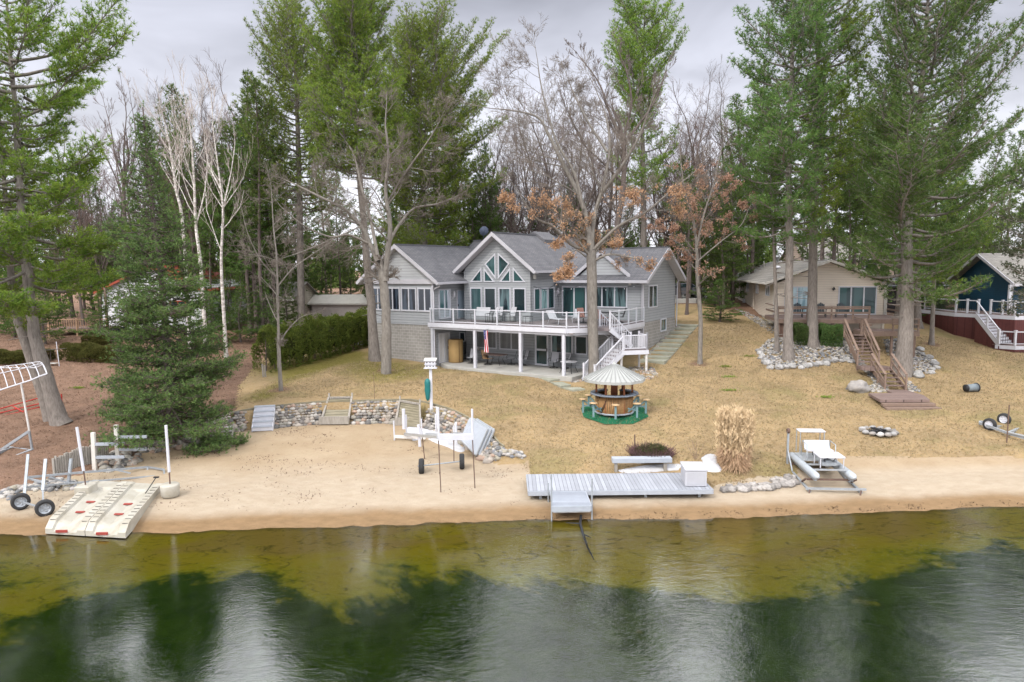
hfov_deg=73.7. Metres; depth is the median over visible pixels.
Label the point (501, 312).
deck chair
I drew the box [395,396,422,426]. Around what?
stairs
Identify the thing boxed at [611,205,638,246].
pine tree
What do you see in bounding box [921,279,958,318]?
pine tree
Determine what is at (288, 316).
pine tree
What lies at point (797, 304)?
adirondack chair
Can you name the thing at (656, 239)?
bare tree
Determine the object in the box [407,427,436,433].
snow patch
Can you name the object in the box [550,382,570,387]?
stepping slab
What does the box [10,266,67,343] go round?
pine tree
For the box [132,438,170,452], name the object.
stone heap
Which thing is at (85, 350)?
clipped hedge
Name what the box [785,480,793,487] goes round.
boulder
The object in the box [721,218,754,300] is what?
pine tree
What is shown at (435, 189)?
pine tree
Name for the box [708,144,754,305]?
pine tree
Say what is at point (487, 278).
window
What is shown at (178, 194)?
bare tree
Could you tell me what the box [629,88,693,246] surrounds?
bare tree
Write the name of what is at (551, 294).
window
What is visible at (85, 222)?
bare tree
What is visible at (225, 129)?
pine tree
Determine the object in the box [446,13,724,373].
oak tree
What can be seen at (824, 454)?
pontoon boat
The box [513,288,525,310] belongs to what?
window
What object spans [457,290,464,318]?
door
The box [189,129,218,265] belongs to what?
pine tree
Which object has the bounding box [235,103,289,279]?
pine tree
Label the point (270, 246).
pine tree
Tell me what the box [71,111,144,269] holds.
bare tree
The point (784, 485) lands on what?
boulder
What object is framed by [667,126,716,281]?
bare tree
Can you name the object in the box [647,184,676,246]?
pine tree
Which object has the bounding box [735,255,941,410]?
cottage
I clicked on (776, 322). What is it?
pine tree
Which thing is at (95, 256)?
bare tree
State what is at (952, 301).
pine tree
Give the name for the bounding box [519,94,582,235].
bare tree
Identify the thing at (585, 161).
bare tree
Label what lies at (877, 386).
rock bed
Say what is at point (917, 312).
pine tree
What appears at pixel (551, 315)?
chaise lounge
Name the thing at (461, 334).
window
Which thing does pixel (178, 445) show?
stone row
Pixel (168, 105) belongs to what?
bare tree
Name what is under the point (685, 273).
pine tree
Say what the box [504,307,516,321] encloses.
deck chair
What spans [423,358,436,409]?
birdhouse pole
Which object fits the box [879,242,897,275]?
pine tree
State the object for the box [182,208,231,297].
pine tree
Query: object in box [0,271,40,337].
pine tree
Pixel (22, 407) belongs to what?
pipe rack
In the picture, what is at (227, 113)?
bare tree
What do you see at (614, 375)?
tiki bar
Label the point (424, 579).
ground
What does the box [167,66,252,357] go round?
birch tree
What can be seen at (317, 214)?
pine tree
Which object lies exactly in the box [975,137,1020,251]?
pine tree
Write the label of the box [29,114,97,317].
bare tree
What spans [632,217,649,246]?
pine tree
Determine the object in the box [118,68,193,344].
birch tree
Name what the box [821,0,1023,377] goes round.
pine tree
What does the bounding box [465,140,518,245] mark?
pine tree
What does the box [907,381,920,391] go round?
rock bed
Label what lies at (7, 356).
clipped hedge
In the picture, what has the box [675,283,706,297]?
parked car
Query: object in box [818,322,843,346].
evergreen shrub
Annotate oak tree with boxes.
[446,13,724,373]
[637,116,760,364]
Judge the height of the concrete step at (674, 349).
0.300 m
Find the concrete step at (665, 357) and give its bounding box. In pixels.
[643,355,671,360]
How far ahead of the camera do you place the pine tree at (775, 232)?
84.78 m
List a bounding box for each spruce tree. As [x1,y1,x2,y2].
[81,101,251,458]
[988,167,1023,316]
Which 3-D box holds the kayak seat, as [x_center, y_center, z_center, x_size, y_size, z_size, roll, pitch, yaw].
[-4.526,2.608,36.604,0.320,1.220,0.320,-1,6,0]
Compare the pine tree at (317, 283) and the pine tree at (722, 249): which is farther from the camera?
the pine tree at (317, 283)
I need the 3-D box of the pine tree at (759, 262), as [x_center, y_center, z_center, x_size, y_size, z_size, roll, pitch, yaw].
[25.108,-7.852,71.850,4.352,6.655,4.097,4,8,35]
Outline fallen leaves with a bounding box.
[0,320,287,484]
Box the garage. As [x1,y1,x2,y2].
[257,282,316,325]
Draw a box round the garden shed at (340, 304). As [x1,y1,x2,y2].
[307,294,366,316]
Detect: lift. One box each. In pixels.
[0,361,47,454]
[786,428,866,495]
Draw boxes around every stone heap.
[0,476,81,500]
[97,450,142,472]
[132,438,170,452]
[485,446,526,460]
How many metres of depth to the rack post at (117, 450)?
30.56 m
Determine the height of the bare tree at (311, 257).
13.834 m
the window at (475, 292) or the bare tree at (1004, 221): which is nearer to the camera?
the window at (475, 292)
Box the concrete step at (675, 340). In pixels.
[660,339,685,342]
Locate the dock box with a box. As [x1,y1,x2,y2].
[680,461,707,485]
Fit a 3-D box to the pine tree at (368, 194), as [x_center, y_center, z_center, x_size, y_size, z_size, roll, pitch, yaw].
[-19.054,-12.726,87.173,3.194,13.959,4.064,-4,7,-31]
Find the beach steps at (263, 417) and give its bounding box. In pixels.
[251,405,274,431]
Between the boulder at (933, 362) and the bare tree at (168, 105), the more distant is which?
the bare tree at (168, 105)
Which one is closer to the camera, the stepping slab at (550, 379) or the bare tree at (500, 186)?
the stepping slab at (550, 379)
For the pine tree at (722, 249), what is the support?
on the ground at (424, 579)
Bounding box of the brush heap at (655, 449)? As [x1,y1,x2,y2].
[624,440,679,463]
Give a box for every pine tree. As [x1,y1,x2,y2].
[0,0,141,425]
[0,56,67,421]
[0,131,59,273]
[0,268,16,329]
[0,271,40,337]
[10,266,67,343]
[14,258,54,304]
[34,157,76,314]
[35,236,79,324]
[56,194,97,308]
[65,282,120,336]
[74,238,105,312]
[75,186,113,319]
[89,204,121,281]
[110,274,154,331]
[130,147,193,265]
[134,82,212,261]
[154,113,217,280]
[175,280,236,340]
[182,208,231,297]
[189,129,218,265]
[190,173,237,324]
[195,143,251,279]
[197,115,279,333]
[202,68,287,330]
[212,244,245,326]
[215,269,258,342]
[221,75,298,340]
[230,0,346,333]
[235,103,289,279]
[238,236,271,323]
[239,243,262,313]
[243,131,295,324]
[243,279,283,340]
[249,261,271,315]
[262,144,312,276]
[264,219,308,308]
[266,178,288,253]
[270,279,300,323]
[275,244,296,281]
[280,211,331,294]
[289,183,320,283]
[292,0,416,361]
[305,142,337,293]
[309,235,337,294]
[316,174,362,293]
[335,244,362,293]
[351,187,398,296]
[356,187,373,285]
[367,0,510,252]
[370,155,410,225]
[389,190,415,243]
[414,141,468,245]
[427,184,455,245]
[449,140,478,244]
[457,186,489,245]
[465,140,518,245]
[466,166,494,243]
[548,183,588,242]
[601,0,688,246]
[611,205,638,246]
[625,231,638,246]
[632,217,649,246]
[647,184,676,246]
[660,211,703,271]
[662,154,714,314]
[676,247,695,295]
[685,191,731,300]
[685,236,711,297]
[689,181,711,278]
[689,247,746,305]
[700,204,756,308]
[701,279,745,321]
[707,93,779,274]
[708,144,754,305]
[719,0,863,361]
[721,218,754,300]
[727,60,798,273]
[728,241,766,286]
[731,169,775,273]
[739,142,797,352]
[743,140,783,265]
[756,138,801,256]
[759,0,887,348]
[776,229,794,260]
[793,58,863,259]
[793,89,876,260]
[793,163,808,260]
[793,214,819,275]
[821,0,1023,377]
[824,219,848,264]
[825,65,897,266]
[832,108,894,269]
[833,140,871,263]
[842,220,873,271]
[857,85,950,315]
[863,101,975,328]
[866,228,890,275]
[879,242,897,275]
[886,162,1010,345]
[921,137,977,278]
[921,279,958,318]
[933,110,986,304]
[936,235,955,306]
[961,183,993,261]
[964,196,1004,260]
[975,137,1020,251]
[985,130,1023,239]
[989,209,1013,252]
[1008,137,1023,226]
[1008,205,1023,252]
[1010,175,1023,246]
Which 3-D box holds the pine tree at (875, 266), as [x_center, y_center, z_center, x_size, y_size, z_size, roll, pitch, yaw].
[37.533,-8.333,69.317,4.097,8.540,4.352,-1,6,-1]
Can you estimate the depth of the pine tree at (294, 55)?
56.77 m
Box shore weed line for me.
[526,500,1018,519]
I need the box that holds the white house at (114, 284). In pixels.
[47,265,251,335]
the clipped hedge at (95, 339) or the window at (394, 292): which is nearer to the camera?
the window at (394, 292)
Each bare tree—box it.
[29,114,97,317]
[40,158,115,324]
[45,123,121,276]
[45,134,111,314]
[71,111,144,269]
[93,66,144,264]
[99,123,199,261]
[100,69,226,265]
[100,178,139,265]
[110,90,192,262]
[114,146,145,251]
[138,80,220,262]
[138,111,215,272]
[162,82,248,270]
[177,55,243,280]
[195,49,309,280]
[208,81,291,279]
[224,160,332,390]
[263,85,472,374]
[285,196,316,267]
[316,215,342,292]
[349,209,383,265]
[459,102,539,234]
[459,125,523,239]
[473,109,535,232]
[476,149,518,235]
[488,91,571,235]
[491,73,597,233]
[501,85,587,234]
[503,159,527,225]
[518,58,618,236]
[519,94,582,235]
[536,88,609,223]
[540,144,593,235]
[556,27,676,247]
[562,110,628,245]
[572,80,650,247]
[581,152,619,239]
[586,103,653,247]
[614,166,664,246]
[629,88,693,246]
[630,77,728,298]
[632,120,722,246]
[658,58,734,303]
[659,140,697,282]
[660,106,723,297]
[661,56,766,296]
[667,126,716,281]
[701,85,764,298]
[704,94,782,295]
[965,175,1002,255]
[980,182,1018,251]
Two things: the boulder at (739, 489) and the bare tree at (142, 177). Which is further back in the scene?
the bare tree at (142, 177)
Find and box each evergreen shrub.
[793,322,808,345]
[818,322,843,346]
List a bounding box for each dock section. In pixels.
[460,418,487,455]
[464,418,491,454]
[477,418,494,450]
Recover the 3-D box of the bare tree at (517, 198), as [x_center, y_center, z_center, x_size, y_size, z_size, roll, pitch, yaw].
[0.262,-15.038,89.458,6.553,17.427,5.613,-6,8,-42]
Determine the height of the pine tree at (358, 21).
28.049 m
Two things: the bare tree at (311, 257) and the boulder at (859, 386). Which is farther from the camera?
the bare tree at (311, 257)
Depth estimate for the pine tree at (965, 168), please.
64.79 m
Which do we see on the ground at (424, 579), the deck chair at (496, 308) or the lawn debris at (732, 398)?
the lawn debris at (732, 398)
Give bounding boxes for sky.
[0,0,1023,270]
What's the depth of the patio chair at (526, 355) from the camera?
46.81 m
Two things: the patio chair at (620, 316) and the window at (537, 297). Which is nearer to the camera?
the patio chair at (620, 316)
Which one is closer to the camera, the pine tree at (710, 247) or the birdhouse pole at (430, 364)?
the birdhouse pole at (430, 364)
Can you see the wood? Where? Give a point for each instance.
(768, 257)
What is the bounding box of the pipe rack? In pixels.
[0,394,62,414]
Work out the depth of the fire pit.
32.86 m
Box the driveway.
[675,295,720,302]
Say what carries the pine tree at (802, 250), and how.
on the ground at (424, 579)
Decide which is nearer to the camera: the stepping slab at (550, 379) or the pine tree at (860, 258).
the stepping slab at (550, 379)
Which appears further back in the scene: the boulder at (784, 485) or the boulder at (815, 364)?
the boulder at (815, 364)
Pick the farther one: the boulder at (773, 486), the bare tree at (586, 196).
the bare tree at (586, 196)
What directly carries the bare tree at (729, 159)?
on the ground at (424, 579)
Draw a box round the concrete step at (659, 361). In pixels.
[640,358,667,364]
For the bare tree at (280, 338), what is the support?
on the ground at (424, 579)
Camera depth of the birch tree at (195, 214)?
50.44 m
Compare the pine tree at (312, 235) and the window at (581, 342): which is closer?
the window at (581, 342)
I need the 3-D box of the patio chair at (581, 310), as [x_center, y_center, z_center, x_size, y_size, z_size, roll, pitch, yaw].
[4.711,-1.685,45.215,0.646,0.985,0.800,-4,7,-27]
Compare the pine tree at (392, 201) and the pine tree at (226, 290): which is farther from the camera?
the pine tree at (392, 201)
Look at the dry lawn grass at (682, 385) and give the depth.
38.47 m
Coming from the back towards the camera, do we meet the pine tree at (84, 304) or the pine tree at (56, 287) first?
the pine tree at (84, 304)
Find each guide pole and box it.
[74,427,97,493]
[160,425,179,498]
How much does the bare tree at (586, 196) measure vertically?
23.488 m
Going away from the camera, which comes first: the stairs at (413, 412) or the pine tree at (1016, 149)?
the stairs at (413, 412)
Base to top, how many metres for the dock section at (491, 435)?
1.353 m
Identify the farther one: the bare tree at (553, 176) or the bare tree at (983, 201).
the bare tree at (983, 201)
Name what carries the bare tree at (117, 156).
on the ground at (424, 579)
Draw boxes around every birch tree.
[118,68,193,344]
[158,52,218,339]
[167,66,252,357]
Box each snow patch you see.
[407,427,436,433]
[429,438,464,451]
[618,463,680,472]
[701,454,721,471]
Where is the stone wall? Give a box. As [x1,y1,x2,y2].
[182,399,504,463]
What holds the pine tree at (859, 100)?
on the ground at (424, 579)
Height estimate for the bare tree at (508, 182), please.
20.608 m
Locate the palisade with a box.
[52,445,108,476]
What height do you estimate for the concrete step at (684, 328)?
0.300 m
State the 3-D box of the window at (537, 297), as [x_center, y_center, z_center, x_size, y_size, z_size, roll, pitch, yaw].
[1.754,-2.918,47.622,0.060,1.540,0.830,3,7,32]
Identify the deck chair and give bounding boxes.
[487,307,499,322]
[492,307,503,321]
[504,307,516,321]
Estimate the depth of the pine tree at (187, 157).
60.74 m
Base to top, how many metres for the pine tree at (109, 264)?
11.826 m
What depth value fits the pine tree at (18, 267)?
64.77 m
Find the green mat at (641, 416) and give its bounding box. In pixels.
[581,404,648,423]
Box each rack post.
[90,432,124,469]
[114,425,146,461]
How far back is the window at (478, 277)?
49.02 m
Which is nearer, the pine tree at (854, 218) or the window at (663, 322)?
the window at (663, 322)
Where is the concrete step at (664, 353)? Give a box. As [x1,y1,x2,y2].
[649,351,674,355]
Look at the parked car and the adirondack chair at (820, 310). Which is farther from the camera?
the parked car
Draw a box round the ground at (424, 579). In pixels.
[0,271,1023,681]
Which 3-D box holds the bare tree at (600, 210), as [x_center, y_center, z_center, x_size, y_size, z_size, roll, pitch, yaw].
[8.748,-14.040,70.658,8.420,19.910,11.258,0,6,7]
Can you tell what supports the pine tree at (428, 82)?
on the ground at (424, 579)
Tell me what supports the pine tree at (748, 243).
on the ground at (424, 579)
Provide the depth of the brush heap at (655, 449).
29.76 m
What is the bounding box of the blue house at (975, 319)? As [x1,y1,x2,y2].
[921,253,1023,352]
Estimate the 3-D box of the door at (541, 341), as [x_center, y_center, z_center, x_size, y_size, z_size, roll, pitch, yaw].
[2.019,0.605,46.736,1.070,2.200,0.135,3,7,32]
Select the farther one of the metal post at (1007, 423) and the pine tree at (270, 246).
the pine tree at (270, 246)
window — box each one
[373,287,381,309]
[388,287,400,310]
[400,287,416,310]
[417,288,431,311]
[459,332,464,341]
[470,267,481,281]
[470,287,481,308]
[477,331,496,348]
[484,268,494,281]
[484,288,495,309]
[485,253,495,278]
[498,253,509,278]
[498,288,510,310]
[499,332,523,350]
[500,267,510,281]
[513,267,524,281]
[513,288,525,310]
[534,288,540,310]
[540,287,547,309]
[548,287,554,308]
[551,335,572,353]
[575,335,587,354]
[597,286,627,307]
[648,285,657,307]
[660,318,666,331]
[755,283,758,293]
[765,285,769,295]
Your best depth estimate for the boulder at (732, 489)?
26.98 m
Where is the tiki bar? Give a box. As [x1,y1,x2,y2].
[579,362,649,418]
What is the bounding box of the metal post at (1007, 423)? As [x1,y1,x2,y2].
[1006,405,1009,442]
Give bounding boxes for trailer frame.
[10,454,164,516]
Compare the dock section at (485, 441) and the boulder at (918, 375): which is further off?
the boulder at (918, 375)
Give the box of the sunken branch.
[566,515,593,559]
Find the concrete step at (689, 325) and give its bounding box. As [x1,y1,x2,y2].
[675,324,697,327]
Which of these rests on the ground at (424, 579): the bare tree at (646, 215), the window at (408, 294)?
the bare tree at (646, 215)
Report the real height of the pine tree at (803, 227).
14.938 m
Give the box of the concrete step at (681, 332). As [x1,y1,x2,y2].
[669,331,692,334]
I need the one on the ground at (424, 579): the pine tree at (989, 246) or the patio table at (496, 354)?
the pine tree at (989, 246)
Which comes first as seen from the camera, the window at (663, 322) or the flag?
the flag
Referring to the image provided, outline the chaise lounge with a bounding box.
[546,310,564,323]
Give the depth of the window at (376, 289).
50.38 m
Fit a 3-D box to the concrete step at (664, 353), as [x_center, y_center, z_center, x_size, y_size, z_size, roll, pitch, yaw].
[10.298,0.897,46.963,1.700,0.300,0.880,3,7,27]
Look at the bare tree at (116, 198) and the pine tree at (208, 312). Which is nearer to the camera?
the pine tree at (208, 312)
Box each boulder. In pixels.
[719,486,728,492]
[728,486,736,492]
[736,485,742,492]
[740,485,747,492]
[745,485,751,491]
[749,481,757,486]
[763,360,771,365]
[763,484,771,490]
[769,483,776,490]
[774,364,783,369]
[779,481,787,487]
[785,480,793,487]
[787,363,796,368]
[800,363,809,367]
[811,362,818,366]
[823,361,830,365]
[846,380,870,392]
[913,372,924,377]
[916,346,924,350]
[923,354,933,359]
[929,360,939,364]
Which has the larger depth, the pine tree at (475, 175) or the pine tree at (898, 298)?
the pine tree at (475, 175)
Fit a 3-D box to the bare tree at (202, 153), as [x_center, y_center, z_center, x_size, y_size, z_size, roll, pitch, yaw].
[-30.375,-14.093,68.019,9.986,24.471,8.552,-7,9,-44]
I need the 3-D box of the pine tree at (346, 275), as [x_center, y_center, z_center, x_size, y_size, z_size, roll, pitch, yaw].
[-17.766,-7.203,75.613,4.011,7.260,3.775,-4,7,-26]
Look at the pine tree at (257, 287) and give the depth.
63.62 m
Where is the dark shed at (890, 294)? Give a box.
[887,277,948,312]
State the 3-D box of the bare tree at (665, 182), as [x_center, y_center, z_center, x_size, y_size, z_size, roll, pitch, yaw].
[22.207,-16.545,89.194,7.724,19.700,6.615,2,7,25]
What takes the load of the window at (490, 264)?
in the lake house at (438, 294)
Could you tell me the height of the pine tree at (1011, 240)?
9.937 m
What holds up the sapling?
on the ground at (424, 579)
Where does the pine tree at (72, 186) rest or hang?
on the ground at (424, 579)
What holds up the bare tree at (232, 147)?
on the ground at (424, 579)
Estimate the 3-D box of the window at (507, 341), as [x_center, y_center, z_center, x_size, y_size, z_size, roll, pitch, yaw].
[-0.052,0.011,48.050,2.030,1.260,0.060,3,7,32]
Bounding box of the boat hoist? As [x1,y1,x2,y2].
[393,407,474,491]
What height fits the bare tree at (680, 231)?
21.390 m
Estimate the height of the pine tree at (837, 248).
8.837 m
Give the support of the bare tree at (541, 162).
on the ground at (424, 579)
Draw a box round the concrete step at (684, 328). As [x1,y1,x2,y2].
[674,327,695,330]
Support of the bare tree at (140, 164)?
on the ground at (424, 579)
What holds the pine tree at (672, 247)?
on the ground at (424, 579)
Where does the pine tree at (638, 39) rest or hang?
on the ground at (424, 579)
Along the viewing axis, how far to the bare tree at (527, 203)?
66.25 m
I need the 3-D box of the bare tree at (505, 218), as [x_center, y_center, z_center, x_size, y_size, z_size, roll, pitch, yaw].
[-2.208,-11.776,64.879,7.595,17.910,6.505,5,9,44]
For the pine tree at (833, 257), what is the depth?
62.18 m
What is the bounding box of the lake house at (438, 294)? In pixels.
[356,226,685,381]
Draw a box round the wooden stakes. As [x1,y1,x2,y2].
[261,364,265,376]
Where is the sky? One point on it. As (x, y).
(164, 27)
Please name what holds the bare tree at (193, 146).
on the ground at (424, 579)
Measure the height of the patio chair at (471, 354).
0.985 m
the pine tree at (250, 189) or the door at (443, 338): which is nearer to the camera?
the door at (443, 338)
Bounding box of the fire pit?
[859,425,898,436]
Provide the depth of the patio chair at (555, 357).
45.73 m
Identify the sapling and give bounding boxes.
[688,442,712,458]
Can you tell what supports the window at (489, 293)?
in the lake house at (438, 294)
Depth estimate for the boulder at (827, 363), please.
43.50 m
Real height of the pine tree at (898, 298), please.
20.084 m
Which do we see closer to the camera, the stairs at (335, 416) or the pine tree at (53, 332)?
the stairs at (335, 416)
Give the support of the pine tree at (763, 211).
on the ground at (424, 579)
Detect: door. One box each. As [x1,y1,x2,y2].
[438,289,450,318]
[438,332,449,362]
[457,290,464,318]
[535,334,548,365]
[562,286,586,316]
[784,286,807,314]
[837,286,876,314]
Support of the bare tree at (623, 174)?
on the ground at (424, 579)
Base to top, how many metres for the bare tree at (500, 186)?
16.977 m
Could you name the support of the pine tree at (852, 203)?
on the ground at (424, 579)
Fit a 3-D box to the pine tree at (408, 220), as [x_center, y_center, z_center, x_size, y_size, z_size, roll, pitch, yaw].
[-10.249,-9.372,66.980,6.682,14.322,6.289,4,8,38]
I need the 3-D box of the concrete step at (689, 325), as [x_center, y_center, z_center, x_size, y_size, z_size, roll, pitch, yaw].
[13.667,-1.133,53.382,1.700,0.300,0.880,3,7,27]
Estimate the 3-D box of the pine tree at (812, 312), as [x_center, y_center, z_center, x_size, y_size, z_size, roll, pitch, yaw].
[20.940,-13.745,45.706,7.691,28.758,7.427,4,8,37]
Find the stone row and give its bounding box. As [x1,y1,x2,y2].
[171,428,224,449]
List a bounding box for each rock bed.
[571,366,657,382]
[649,326,679,353]
[735,308,773,332]
[761,337,862,368]
[846,360,888,391]
[882,338,935,374]
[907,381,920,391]
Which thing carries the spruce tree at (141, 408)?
on the ground at (424, 579)
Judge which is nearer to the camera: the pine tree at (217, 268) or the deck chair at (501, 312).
the deck chair at (501, 312)
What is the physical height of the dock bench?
0.780 m
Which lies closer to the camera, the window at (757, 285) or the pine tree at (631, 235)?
the window at (757, 285)
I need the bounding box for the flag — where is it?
[483,329,488,352]
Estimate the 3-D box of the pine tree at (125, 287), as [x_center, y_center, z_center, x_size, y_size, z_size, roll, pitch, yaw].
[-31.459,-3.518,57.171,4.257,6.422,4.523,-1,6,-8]
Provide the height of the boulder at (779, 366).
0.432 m
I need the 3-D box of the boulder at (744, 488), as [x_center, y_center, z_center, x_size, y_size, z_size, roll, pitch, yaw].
[9.210,5.900,27.116,0.422,0.315,0.389,1,6,19]
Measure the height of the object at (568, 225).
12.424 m
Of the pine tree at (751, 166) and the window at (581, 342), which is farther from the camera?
the pine tree at (751, 166)
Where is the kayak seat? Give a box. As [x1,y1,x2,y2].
[424,378,430,400]
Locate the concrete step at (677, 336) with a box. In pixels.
[664,335,687,338]
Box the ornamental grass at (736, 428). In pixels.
[714,402,757,475]
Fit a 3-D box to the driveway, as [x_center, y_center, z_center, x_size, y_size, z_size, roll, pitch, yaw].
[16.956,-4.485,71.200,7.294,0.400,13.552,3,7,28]
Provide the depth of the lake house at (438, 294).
48.23 m
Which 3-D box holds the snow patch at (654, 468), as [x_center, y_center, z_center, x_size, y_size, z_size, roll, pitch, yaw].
[5.921,5.446,29.171,2.925,0.260,0.483,-1,6,-4]
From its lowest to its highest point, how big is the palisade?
1.257 m
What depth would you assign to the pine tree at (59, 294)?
71.35 m
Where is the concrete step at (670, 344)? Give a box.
[656,343,681,346]
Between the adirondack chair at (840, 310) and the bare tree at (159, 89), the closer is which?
the adirondack chair at (840, 310)
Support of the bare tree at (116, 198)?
on the ground at (424, 579)
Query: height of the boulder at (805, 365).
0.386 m
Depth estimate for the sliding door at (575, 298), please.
49.58 m
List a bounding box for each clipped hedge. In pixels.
[0,348,55,363]
[57,342,127,363]
[80,335,117,344]
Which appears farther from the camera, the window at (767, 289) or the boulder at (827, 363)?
the window at (767, 289)
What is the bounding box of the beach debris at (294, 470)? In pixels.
[34,426,521,514]
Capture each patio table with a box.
[483,353,507,365]
[560,360,577,373]
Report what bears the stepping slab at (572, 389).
on the ground at (424, 579)
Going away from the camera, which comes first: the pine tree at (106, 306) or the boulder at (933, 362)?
the boulder at (933, 362)
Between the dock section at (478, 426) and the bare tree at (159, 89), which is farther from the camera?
the bare tree at (159, 89)
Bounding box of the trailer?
[979,413,1023,438]
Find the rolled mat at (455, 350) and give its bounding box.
[448,339,462,362]
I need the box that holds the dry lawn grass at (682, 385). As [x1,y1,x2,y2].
[225,319,1023,487]
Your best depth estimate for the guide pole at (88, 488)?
27.13 m
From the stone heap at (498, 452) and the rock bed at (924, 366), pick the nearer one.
the stone heap at (498, 452)
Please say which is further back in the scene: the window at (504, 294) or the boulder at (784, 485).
the window at (504, 294)
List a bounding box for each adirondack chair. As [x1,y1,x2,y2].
[793,303,803,316]
[817,303,826,316]
[835,302,847,316]
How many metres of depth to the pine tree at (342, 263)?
72.98 m
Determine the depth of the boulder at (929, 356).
45.12 m
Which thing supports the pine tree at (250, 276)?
on the ground at (424, 579)
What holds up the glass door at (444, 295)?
in the lake house at (438, 294)
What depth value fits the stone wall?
37.12 m
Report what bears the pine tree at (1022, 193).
on the ground at (424, 579)
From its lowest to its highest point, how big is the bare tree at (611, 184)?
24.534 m
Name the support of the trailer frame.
on the ground at (424, 579)
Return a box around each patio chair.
[465,348,477,363]
[481,350,493,364]
[506,352,516,364]
[516,350,529,365]
[548,352,559,367]
[576,308,586,322]
[614,308,626,322]
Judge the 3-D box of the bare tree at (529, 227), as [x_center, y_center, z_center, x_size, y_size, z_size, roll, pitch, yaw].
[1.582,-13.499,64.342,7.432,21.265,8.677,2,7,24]
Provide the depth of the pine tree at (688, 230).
56.87 m
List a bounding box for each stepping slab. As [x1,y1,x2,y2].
[540,377,559,381]
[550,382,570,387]
[562,387,584,391]
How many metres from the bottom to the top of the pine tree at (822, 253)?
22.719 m
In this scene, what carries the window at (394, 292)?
in the lake house at (438, 294)
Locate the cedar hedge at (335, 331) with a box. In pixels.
[250,306,367,372]
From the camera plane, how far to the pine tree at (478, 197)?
72.39 m
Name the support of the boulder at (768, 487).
on the ground at (424, 579)
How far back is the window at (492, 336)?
49.07 m
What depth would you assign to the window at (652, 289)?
48.25 m
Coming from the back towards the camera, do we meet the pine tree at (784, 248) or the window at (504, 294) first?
the pine tree at (784, 248)
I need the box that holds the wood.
[0,223,1017,291]
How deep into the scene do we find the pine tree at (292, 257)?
68.90 m
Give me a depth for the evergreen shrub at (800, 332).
46.83 m
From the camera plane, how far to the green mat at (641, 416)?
34.81 m
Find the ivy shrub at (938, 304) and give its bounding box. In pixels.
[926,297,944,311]
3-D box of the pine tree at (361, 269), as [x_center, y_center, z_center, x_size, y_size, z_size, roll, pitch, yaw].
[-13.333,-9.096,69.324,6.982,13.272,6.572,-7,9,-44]
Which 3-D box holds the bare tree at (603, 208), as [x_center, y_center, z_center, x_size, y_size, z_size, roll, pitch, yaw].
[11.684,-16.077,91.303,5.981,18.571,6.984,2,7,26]
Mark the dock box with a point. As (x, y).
(693, 473)
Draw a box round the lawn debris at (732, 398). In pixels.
[231,329,1023,484]
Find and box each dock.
[45,479,127,535]
[85,476,162,537]
[526,473,713,521]
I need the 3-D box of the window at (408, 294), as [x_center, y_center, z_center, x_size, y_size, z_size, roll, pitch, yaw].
[-7.379,-2.976,48.780,1.450,1.690,0.060,3,7,32]
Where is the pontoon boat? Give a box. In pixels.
[789,428,856,479]
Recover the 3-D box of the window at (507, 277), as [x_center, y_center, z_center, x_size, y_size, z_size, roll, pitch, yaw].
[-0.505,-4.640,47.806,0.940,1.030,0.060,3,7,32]
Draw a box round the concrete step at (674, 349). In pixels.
[652,347,678,351]
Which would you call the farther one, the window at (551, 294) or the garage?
the garage
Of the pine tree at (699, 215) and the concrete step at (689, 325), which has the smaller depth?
the concrete step at (689, 325)
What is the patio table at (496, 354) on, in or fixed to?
on the lake house at (438, 294)
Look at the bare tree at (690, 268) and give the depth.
64.65 m
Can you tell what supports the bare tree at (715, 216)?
on the ground at (424, 579)
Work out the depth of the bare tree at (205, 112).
63.59 m
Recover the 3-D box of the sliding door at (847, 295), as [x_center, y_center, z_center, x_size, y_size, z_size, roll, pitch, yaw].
[25.896,-3.041,51.195,2.700,2.140,0.060,0,6,10]
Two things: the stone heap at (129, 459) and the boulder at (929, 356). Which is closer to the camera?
the stone heap at (129, 459)
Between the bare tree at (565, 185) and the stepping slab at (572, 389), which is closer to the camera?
the stepping slab at (572, 389)
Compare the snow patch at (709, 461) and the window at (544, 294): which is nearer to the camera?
the snow patch at (709, 461)
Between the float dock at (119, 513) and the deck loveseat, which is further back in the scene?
the deck loveseat
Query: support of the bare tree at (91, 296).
on the ground at (424, 579)
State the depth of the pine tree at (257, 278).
65.25 m
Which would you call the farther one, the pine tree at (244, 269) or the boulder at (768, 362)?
the pine tree at (244, 269)
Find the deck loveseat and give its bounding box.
[471,307,490,321]
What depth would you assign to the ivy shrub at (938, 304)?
54.78 m
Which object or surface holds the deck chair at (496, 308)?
on the lake house at (438, 294)
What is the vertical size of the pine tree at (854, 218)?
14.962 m
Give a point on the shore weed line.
(769, 510)
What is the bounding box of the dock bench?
[611,456,671,471]
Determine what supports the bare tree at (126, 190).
on the ground at (424, 579)
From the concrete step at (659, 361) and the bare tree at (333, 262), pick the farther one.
the bare tree at (333, 262)
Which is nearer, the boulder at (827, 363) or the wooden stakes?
the boulder at (827, 363)
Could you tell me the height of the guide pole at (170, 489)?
2.988 m
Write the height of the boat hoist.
3.513 m
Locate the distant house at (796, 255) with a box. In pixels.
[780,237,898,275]
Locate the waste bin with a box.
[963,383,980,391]

